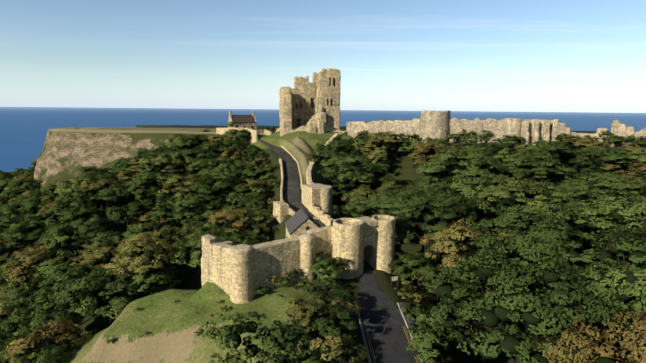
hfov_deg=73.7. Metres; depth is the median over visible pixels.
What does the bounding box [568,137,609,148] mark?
tree
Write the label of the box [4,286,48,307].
scrub tree
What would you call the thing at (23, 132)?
sea water
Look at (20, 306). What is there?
scrub tree
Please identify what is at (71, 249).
scrub tree
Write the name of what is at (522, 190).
tree
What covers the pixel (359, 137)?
tree
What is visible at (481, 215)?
tree
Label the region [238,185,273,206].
scrub tree
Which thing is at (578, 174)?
tree
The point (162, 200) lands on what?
scrub tree
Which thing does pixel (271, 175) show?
scrub tree
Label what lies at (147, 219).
scrub tree
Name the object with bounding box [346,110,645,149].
curtain wall towers
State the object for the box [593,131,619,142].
tree
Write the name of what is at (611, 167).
tree
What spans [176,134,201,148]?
scrub tree
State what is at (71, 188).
scrub tree
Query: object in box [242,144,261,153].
scrub tree
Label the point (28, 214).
scrub tree
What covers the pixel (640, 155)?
tree
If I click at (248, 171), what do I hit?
scrub tree
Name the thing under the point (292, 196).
castle path
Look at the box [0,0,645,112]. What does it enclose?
sky
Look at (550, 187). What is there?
tree
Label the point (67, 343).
scrub tree
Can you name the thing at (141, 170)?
scrub tree
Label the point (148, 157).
scrub tree
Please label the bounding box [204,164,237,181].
scrub tree
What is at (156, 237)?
scrub tree
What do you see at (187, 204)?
scrub tree
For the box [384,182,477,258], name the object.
tree
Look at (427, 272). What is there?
tree
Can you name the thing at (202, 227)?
scrub tree
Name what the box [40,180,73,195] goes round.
scrub tree
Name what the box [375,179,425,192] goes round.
tree
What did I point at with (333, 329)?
tree
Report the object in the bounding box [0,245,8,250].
scrub tree
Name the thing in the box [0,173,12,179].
scrub tree
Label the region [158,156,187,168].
scrub tree
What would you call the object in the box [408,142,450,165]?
tree
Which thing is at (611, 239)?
tree
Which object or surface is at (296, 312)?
tree
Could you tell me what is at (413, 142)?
tree
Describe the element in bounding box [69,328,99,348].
scrub tree
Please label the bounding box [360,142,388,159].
tree
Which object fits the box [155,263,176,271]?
scrub tree
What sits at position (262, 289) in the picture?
bush
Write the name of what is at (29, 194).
scrub tree
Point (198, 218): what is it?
scrub tree
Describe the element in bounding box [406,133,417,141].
tree
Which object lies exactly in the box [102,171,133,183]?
scrub tree
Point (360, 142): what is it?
tree
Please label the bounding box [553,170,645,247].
tree
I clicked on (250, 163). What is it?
scrub tree
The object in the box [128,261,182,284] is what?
scrub tree
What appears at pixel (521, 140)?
tree
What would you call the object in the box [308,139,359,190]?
tree
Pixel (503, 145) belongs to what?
tree
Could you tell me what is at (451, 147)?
tree
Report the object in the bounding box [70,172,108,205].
scrub tree
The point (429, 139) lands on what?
tree
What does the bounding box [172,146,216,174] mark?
scrub tree
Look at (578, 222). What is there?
tree
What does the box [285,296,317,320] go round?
tree
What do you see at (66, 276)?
scrub tree
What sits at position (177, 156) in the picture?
scrub tree
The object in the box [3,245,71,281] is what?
scrub tree
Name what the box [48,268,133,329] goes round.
scrub tree
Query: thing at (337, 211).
tree
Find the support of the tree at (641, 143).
on the terrain ground
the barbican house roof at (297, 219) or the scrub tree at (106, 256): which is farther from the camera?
the scrub tree at (106, 256)
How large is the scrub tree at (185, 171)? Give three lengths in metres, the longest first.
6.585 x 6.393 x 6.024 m
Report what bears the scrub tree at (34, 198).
on the terrain ground
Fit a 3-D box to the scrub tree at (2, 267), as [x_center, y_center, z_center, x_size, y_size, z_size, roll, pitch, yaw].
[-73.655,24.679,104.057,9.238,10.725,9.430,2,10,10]
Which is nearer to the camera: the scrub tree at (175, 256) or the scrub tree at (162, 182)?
the scrub tree at (175, 256)
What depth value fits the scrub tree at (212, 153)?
134.85 m
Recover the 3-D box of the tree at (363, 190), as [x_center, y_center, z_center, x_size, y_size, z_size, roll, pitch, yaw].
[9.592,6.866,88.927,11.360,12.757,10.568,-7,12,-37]
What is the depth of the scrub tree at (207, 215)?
95.72 m
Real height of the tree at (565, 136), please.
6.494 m
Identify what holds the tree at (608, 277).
on the terrain ground
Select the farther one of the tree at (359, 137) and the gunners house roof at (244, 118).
the gunners house roof at (244, 118)
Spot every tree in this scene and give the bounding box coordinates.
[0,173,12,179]
[0,179,20,192]
[0,191,19,197]
[0,195,14,203]
[0,205,24,214]
[0,214,26,251]
[0,217,26,253]
[0,222,48,251]
[0,235,10,246]
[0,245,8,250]
[0,254,30,279]
[0,264,28,286]
[0,277,43,305]
[0,281,10,296]
[0,296,33,336]
[0,298,43,314]
[0,302,57,336]
[0,316,38,345]
[0,332,83,362]
[0,336,21,351]
[0,347,12,362]
[1,209,37,218]
[2,315,93,362]
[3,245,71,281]
[4,177,42,193]
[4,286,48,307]
[4,343,70,362]
[5,183,31,196]
[6,238,36,252]
[6,273,64,305]
[6,305,34,317]
[8,197,41,213]
[10,188,40,200]
[10,217,47,247]
[17,175,32,179]
[18,191,54,221]
[24,166,35,175]
[24,189,49,204]
[25,201,52,221]
[29,242,59,257]
[30,300,87,330]
[32,202,72,219]
[33,249,85,278]
[35,263,111,328]
[37,193,60,207]
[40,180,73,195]
[40,200,76,223]
[40,220,104,255]
[40,221,88,253]
[43,215,66,225]
[43,240,86,263]
[43,261,94,291]
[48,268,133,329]
[52,197,97,223]
[54,195,76,206]
[55,176,95,196]
[59,206,105,227]
[62,187,97,198]
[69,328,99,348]
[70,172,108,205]
[70,246,108,267]
[71,274,154,318]
[76,178,118,210]
[77,217,113,232]
[78,166,112,199]
[79,231,127,251]
[79,247,120,268]
[80,180,115,211]
[81,294,136,325]
[90,188,122,217]
[93,241,146,275]
[95,179,124,185]
[96,184,135,207]
[102,165,141,175]
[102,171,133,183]
[103,237,176,296]
[104,223,118,231]
[105,200,150,233]
[110,157,135,166]
[110,243,174,268]
[113,160,133,172]
[113,171,146,195]
[122,221,179,241]
[125,175,161,197]
[125,229,179,255]
[126,157,144,172]
[127,153,155,165]
[128,218,144,227]
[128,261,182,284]
[129,272,180,294]
[130,147,158,154]
[133,171,168,199]
[134,186,162,208]
[135,163,147,173]
[138,155,179,189]
[138,198,153,216]
[139,210,175,229]
[141,146,170,157]
[142,165,167,175]
[147,201,192,234]
[155,192,183,205]
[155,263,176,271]
[156,150,176,157]
[156,173,183,194]
[157,174,204,205]
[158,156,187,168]
[161,250,188,269]
[166,133,184,149]
[167,135,198,151]
[168,231,183,241]
[170,149,198,164]
[170,234,203,267]
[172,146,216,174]
[172,211,201,234]
[173,200,206,232]
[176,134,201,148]
[176,168,192,175]
[176,192,212,208]
[178,235,217,254]
[182,231,198,239]
[183,221,206,232]
[185,158,219,173]
[187,134,210,148]
[189,172,238,210]
[189,214,210,230]
[191,249,201,260]
[195,223,223,234]
[196,157,238,176]
[196,224,230,240]
[197,151,220,162]
[198,192,230,210]
[199,139,228,156]
[200,311,298,362]
[201,202,229,217]
[203,209,234,227]
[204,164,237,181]
[207,134,230,146]
[208,208,263,235]
[211,230,250,242]
[213,149,245,161]
[215,181,240,203]
[217,166,250,184]
[218,141,246,153]
[220,238,256,245]
[221,129,245,138]
[222,198,264,232]
[223,139,242,156]
[223,210,272,234]
[224,192,242,204]
[226,141,246,151]
[226,156,262,184]
[227,121,240,127]
[228,183,268,207]
[230,231,267,243]
[231,138,246,144]
[232,128,249,140]
[236,130,250,138]
[236,159,259,171]
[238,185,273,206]
[239,177,273,194]
[241,164,265,178]
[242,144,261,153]
[247,150,268,166]
[255,156,268,165]
[255,204,272,213]
[259,164,273,173]
[261,173,275,179]
[262,320,327,361]
[264,127,275,131]
[266,198,276,204]
[266,344,327,362]
[269,179,280,185]
[283,301,331,330]
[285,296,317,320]
[290,323,368,362]
[293,279,314,295]
[300,257,338,281]
[301,352,366,362]
[305,360,331,362]
[307,302,359,337]
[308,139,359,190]
[309,289,344,315]
[317,170,339,192]
[319,277,331,288]
[320,152,378,206]
[321,279,340,290]
[327,300,361,320]
[328,137,354,145]
[330,286,355,300]
[332,181,359,198]
[332,204,356,217]
[338,161,394,188]
[341,184,388,217]
[342,189,415,229]
[353,135,368,141]
[353,139,380,161]
[355,132,367,138]
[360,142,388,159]
[363,154,390,167]
[364,130,405,160]
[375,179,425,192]
[383,189,461,282]
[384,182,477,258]
[385,139,403,158]
[388,251,434,285]
[398,142,430,168]
[403,140,417,146]
[404,173,452,190]
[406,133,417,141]
[406,316,475,362]
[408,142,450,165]
[409,253,442,284]
[410,135,419,140]
[410,263,463,307]
[411,301,482,355]
[414,184,492,261]
[416,145,507,185]
[419,244,631,362]
[420,219,524,298]
[420,270,484,293]
[421,137,433,141]
[436,145,460,152]
[441,168,509,230]
[447,133,461,140]
[448,243,481,259]
[451,143,476,152]
[452,229,592,354]
[454,242,476,251]
[457,129,475,136]
[458,137,477,147]
[459,282,499,323]
[461,134,475,144]
[465,177,587,231]
[471,204,583,265]
[474,134,490,144]
[478,145,495,157]
[481,130,492,135]
[487,142,518,163]
[489,140,518,161]
[491,147,528,162]
[497,134,518,143]
[500,154,545,176]
[500,154,548,181]
[505,185,582,230]
[512,144,537,152]
[513,137,526,143]
[519,294,571,335]
[523,141,547,150]
[523,141,604,185]
[532,309,645,362]
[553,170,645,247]
[554,133,582,144]
[556,225,645,361]
[557,238,595,264]
[560,205,633,268]
[566,302,623,338]
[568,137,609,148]
[571,171,595,179]
[578,188,645,251]
[580,142,603,159]
[580,240,645,325]
[587,333,638,362]
[588,146,633,164]
[591,154,636,171]
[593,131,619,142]
[594,164,626,178]
[596,229,635,256]
[605,135,629,146]
[608,252,640,290]
[618,161,645,183]
[620,145,645,162]
[622,141,645,151]
[623,135,645,143]
[628,139,645,163]
[634,186,645,214]
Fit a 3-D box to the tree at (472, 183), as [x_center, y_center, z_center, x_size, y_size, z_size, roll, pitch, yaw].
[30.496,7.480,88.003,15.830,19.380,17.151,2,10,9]
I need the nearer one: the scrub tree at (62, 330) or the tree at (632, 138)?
the scrub tree at (62, 330)
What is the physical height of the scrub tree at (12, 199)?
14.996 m
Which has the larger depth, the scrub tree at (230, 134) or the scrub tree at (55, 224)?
the scrub tree at (230, 134)
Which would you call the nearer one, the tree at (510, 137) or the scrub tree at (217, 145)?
the tree at (510, 137)
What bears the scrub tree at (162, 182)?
on the terrain ground
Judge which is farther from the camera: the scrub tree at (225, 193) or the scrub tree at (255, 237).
the scrub tree at (225, 193)
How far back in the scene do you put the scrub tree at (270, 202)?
94.99 m
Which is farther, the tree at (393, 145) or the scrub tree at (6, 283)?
the tree at (393, 145)
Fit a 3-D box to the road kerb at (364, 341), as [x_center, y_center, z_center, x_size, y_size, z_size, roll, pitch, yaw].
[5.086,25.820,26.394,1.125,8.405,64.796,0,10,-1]
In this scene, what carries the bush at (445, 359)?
on the terrain ground
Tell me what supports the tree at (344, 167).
on the terrain ground
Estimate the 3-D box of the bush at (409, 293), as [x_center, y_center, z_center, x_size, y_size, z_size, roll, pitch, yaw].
[11.987,16.544,59.721,3.652,3.418,5.284,-2,10,-16]
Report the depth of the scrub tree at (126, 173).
143.45 m
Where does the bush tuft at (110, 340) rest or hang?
on the terrain ground
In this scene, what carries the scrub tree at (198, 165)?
on the terrain ground
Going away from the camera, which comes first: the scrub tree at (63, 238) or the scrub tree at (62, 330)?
the scrub tree at (62, 330)
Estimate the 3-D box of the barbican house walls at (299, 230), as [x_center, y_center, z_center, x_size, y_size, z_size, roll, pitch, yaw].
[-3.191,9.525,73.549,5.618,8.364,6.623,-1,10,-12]
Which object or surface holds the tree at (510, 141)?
on the terrain ground
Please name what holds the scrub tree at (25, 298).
on the terrain ground
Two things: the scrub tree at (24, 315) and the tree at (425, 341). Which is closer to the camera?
the tree at (425, 341)
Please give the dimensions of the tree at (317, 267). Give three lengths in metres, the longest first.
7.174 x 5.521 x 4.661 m
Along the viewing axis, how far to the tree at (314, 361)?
42.05 m
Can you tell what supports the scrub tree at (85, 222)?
on the terrain ground
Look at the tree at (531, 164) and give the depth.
100.48 m
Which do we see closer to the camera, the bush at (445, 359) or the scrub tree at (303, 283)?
the bush at (445, 359)
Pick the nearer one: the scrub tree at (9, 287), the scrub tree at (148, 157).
the scrub tree at (9, 287)
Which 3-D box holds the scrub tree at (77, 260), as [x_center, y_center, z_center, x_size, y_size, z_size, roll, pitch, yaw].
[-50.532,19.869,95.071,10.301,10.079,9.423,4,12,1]
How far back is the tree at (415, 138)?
130.23 m
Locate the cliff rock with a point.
(66, 153)
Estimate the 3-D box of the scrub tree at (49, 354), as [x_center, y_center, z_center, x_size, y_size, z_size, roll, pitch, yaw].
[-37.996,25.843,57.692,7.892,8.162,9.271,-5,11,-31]
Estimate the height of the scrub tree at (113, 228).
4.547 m
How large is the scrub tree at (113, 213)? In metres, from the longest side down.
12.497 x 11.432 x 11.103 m
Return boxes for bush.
[255,287,269,294]
[264,276,287,288]
[278,268,302,286]
[308,265,342,283]
[315,252,349,272]
[328,257,350,277]
[390,272,416,287]
[393,284,425,302]
[399,301,429,325]
[407,323,455,347]
[421,353,451,362]
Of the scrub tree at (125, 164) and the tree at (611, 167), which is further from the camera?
the scrub tree at (125, 164)
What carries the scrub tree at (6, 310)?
on the terrain ground
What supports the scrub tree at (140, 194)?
on the terrain ground
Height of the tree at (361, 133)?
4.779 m
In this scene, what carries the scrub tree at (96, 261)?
on the terrain ground
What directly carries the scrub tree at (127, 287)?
on the terrain ground
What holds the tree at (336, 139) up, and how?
on the terrain ground
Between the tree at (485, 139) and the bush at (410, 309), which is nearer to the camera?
the bush at (410, 309)
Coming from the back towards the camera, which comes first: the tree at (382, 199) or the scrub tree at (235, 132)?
the scrub tree at (235, 132)
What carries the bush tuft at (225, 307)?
on the terrain ground
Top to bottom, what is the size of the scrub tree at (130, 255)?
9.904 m
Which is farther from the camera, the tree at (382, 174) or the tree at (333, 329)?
the tree at (382, 174)
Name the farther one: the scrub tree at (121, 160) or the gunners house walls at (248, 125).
the gunners house walls at (248, 125)
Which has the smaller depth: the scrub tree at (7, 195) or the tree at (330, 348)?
the tree at (330, 348)
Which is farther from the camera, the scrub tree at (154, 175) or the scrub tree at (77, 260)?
the scrub tree at (154, 175)
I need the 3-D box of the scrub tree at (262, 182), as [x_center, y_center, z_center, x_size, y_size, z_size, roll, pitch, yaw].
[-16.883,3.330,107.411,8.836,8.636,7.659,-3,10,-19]
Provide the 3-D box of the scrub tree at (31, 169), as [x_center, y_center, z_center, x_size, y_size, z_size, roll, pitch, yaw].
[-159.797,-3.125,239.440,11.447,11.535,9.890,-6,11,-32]
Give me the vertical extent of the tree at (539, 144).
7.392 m
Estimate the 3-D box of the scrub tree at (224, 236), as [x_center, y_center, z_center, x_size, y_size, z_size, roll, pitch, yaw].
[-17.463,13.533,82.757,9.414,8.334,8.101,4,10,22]
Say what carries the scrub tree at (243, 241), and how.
on the terrain ground
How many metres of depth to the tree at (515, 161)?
99.42 m
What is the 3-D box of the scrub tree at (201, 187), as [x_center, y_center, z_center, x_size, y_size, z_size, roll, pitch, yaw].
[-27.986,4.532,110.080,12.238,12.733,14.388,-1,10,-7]
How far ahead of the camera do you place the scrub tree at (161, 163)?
129.95 m
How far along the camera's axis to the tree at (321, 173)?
109.80 m
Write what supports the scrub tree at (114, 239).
on the terrain ground
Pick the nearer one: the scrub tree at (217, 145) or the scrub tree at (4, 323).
the scrub tree at (4, 323)
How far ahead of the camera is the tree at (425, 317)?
49.62 m
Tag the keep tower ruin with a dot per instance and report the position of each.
(305, 104)
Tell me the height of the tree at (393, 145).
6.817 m
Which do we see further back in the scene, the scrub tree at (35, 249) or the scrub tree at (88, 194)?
the scrub tree at (88, 194)
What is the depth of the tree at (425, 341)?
45.42 m
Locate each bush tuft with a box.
[105,337,116,343]
[194,329,204,336]
[220,305,227,311]
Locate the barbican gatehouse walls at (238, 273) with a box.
[201,183,395,303]
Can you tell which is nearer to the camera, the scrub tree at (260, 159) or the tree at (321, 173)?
the tree at (321, 173)
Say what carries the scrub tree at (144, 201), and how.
on the terrain ground
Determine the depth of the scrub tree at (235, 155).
129.16 m
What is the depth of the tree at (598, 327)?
55.27 m
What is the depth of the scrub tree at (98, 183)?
132.22 m
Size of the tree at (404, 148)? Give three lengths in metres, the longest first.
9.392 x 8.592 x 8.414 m
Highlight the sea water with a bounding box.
[0,107,645,171]
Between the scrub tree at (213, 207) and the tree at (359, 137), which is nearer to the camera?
the scrub tree at (213, 207)
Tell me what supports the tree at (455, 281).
on the terrain ground
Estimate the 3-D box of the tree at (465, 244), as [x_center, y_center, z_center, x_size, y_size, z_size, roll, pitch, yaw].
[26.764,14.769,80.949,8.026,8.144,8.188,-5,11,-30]
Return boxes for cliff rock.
[31,127,272,193]
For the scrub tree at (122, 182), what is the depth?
133.81 m
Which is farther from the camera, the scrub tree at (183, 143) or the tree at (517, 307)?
the scrub tree at (183, 143)
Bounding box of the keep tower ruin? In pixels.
[276,68,341,135]
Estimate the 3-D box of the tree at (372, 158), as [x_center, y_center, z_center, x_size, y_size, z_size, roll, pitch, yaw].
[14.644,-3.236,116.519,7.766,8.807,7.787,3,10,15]
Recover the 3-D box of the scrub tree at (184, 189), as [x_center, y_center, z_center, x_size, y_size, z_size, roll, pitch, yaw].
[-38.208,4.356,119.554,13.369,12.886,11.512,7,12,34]
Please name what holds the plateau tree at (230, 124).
on the terrain ground
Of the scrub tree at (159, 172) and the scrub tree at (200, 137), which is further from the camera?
the scrub tree at (200, 137)
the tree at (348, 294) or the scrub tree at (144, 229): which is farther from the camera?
the scrub tree at (144, 229)
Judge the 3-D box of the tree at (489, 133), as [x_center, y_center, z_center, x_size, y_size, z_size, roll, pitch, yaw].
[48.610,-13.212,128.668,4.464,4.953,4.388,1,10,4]
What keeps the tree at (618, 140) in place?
on the terrain ground
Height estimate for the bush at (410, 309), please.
3.668 m
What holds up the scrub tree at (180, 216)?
on the terrain ground
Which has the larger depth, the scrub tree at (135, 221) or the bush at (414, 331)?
the scrub tree at (135, 221)
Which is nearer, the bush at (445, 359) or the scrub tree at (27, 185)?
the bush at (445, 359)
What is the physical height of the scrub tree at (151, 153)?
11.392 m
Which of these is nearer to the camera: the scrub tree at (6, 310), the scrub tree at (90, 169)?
the scrub tree at (6, 310)
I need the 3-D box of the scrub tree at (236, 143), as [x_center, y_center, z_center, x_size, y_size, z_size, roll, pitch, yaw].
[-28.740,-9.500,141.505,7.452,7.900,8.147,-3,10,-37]
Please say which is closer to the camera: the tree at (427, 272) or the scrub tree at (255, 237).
the tree at (427, 272)
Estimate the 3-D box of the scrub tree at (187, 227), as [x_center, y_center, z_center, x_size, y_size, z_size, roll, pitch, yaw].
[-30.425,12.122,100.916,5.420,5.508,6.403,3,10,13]
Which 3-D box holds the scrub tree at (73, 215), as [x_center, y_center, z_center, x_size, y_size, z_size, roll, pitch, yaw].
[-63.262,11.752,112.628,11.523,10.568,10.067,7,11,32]
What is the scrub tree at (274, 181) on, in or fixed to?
on the terrain ground
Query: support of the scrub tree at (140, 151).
on the terrain ground
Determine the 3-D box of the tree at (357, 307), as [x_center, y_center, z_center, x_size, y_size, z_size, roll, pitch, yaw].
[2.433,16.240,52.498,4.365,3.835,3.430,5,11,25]
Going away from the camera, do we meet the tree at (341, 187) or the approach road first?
the approach road
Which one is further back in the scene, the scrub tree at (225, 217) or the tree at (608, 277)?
the scrub tree at (225, 217)
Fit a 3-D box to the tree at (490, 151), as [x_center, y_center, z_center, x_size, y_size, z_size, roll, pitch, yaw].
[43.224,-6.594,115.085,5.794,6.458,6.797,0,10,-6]
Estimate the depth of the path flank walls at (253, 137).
128.02 m
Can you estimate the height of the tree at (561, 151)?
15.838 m
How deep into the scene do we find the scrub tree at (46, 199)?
130.29 m
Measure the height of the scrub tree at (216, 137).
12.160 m
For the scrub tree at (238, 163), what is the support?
on the terrain ground
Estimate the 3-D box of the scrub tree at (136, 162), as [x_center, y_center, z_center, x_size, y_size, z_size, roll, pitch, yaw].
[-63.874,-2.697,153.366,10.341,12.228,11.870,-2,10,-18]
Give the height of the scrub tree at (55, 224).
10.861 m
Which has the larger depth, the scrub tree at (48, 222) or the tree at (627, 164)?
the scrub tree at (48, 222)
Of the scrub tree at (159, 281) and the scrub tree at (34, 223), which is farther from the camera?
the scrub tree at (34, 223)
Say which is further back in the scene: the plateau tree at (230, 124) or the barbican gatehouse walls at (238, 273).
the plateau tree at (230, 124)
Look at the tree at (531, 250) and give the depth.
53.38 m
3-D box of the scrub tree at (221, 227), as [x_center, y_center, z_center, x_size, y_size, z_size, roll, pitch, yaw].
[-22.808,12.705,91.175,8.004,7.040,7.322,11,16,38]
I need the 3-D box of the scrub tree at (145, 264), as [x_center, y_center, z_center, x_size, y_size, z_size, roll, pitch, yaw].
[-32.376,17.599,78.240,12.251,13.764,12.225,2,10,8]
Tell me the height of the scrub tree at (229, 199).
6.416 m
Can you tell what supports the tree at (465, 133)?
on the terrain ground
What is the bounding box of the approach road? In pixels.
[357,269,420,362]
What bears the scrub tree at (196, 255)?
on the terrain ground
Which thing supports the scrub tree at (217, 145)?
on the terrain ground
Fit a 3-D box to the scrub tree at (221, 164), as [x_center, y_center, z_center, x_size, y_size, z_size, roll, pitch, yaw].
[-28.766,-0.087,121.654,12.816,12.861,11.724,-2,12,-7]
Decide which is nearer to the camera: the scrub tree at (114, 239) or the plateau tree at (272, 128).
the scrub tree at (114, 239)
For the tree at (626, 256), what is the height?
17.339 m
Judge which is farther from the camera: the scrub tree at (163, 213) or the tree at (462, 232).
the scrub tree at (163, 213)
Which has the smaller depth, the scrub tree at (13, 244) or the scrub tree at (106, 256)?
the scrub tree at (106, 256)
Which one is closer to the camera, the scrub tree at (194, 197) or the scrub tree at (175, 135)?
the scrub tree at (194, 197)
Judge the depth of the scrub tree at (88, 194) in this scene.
123.66 m
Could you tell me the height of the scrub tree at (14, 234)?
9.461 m
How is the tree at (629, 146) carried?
on the terrain ground
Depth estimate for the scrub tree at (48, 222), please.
113.85 m
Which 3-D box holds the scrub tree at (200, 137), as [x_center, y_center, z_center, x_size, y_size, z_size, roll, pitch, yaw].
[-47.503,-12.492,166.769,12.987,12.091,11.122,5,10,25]
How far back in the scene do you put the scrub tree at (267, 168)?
119.16 m
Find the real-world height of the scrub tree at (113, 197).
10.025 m
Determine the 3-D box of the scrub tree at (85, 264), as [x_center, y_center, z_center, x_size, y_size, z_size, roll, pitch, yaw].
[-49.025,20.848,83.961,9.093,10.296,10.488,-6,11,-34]
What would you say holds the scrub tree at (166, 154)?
on the terrain ground
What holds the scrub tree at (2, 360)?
on the terrain ground
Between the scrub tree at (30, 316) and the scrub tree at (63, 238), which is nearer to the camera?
the scrub tree at (30, 316)
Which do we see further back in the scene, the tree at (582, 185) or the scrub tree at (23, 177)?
the scrub tree at (23, 177)
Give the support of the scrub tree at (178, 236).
on the terrain ground
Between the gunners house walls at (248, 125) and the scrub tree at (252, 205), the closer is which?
the scrub tree at (252, 205)
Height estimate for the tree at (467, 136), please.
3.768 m
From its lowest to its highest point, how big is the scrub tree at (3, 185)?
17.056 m
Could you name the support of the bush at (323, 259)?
on the terrain ground
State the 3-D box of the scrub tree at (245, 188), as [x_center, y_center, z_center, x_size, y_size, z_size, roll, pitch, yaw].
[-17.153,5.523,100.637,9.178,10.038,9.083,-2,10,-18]
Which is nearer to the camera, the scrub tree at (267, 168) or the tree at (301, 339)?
the tree at (301, 339)
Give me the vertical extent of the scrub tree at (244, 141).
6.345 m
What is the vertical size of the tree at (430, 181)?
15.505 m
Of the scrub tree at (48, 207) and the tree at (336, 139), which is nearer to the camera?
the scrub tree at (48, 207)
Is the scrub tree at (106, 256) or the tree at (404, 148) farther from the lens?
the tree at (404, 148)
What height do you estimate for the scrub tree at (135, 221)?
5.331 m
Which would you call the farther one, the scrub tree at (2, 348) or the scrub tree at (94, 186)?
the scrub tree at (94, 186)
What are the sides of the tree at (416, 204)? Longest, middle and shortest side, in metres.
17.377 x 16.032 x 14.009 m
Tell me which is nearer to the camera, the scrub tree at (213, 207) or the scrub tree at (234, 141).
the scrub tree at (213, 207)
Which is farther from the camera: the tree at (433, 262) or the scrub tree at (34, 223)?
the scrub tree at (34, 223)
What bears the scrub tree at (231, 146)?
on the terrain ground
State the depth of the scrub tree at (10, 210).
128.29 m
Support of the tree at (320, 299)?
on the terrain ground
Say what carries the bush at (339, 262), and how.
on the terrain ground
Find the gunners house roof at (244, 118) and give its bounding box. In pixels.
[232,115,255,122]
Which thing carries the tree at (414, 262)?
on the terrain ground
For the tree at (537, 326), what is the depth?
57.68 m
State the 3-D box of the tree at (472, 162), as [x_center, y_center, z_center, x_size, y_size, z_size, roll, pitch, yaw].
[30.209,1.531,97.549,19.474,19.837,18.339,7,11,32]
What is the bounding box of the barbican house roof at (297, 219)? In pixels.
[285,207,320,233]
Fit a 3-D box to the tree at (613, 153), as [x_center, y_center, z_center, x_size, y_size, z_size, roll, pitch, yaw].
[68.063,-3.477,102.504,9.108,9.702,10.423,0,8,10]
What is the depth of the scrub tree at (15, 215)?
120.97 m
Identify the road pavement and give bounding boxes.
[399,302,436,362]
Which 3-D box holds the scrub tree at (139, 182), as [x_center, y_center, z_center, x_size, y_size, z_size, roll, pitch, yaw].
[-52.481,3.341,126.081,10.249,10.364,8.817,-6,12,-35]
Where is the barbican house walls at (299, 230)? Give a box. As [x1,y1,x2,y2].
[286,217,318,237]
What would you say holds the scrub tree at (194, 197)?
on the terrain ground
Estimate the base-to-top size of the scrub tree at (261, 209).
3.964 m
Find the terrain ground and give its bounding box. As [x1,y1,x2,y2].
[0,125,645,362]
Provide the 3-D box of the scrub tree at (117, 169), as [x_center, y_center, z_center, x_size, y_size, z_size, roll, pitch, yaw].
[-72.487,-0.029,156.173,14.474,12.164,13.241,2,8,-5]
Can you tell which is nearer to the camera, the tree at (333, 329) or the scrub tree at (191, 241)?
the tree at (333, 329)
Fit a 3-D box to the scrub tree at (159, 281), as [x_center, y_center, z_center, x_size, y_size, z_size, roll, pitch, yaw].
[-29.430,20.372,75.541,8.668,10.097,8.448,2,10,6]
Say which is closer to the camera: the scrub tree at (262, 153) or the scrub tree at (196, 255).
the scrub tree at (196, 255)
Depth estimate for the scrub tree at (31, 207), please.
130.06 m
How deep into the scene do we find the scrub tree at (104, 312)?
71.14 m
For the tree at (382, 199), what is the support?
on the terrain ground
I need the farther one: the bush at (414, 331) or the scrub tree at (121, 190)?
the scrub tree at (121, 190)
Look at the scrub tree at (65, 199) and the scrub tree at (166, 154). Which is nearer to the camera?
the scrub tree at (65, 199)
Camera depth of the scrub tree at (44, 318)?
68.72 m
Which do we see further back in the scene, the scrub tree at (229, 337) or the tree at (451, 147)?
the tree at (451, 147)
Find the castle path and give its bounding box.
[257,131,324,226]
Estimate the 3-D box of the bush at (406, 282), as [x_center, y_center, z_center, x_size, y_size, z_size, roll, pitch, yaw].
[12.048,15.444,64.746,3.154,3.006,4.586,-6,12,-35]
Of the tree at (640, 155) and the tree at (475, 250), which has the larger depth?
the tree at (640, 155)
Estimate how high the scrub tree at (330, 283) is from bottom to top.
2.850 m
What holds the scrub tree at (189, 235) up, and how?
on the terrain ground
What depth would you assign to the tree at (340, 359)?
45.40 m
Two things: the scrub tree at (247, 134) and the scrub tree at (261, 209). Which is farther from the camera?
the scrub tree at (247, 134)
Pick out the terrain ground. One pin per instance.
(166, 322)
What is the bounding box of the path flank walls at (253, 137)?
[216,128,345,199]
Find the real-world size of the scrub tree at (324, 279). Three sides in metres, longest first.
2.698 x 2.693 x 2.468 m
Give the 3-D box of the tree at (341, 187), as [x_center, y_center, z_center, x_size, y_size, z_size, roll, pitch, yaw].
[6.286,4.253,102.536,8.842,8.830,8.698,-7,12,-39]
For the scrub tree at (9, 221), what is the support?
on the terrain ground
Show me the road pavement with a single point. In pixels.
(409, 320)
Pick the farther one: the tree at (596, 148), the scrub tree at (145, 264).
the tree at (596, 148)
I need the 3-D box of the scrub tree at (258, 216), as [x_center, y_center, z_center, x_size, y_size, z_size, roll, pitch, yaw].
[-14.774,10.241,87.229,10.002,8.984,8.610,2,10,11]
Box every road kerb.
[358,311,371,362]
[397,302,421,362]
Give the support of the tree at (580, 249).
on the terrain ground
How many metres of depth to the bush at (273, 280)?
61.17 m
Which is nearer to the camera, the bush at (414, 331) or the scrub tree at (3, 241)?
the bush at (414, 331)
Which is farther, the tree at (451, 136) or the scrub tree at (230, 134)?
the scrub tree at (230, 134)
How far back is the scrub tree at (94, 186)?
124.27 m
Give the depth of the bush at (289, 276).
62.17 m
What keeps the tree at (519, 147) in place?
on the terrain ground
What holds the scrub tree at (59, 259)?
on the terrain ground
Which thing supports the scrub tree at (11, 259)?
on the terrain ground
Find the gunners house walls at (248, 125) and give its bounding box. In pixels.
[228,111,256,129]
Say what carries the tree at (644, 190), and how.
on the terrain ground
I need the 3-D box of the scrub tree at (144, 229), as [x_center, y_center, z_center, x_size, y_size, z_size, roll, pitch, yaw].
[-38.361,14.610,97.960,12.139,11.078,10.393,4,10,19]
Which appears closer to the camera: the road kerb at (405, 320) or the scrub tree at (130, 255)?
the road kerb at (405, 320)
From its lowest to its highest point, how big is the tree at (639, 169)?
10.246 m
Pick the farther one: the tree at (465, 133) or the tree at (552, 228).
the tree at (465, 133)
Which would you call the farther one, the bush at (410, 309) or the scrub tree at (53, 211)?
the scrub tree at (53, 211)
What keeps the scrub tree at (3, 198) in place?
on the terrain ground
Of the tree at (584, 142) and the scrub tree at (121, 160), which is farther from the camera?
the scrub tree at (121, 160)
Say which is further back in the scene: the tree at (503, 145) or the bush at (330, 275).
the tree at (503, 145)
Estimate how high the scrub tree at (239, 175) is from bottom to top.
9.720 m
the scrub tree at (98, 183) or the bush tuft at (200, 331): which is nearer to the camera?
the bush tuft at (200, 331)
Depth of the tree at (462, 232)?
63.03 m
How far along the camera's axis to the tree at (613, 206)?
70.90 m
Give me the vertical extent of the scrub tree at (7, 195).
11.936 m

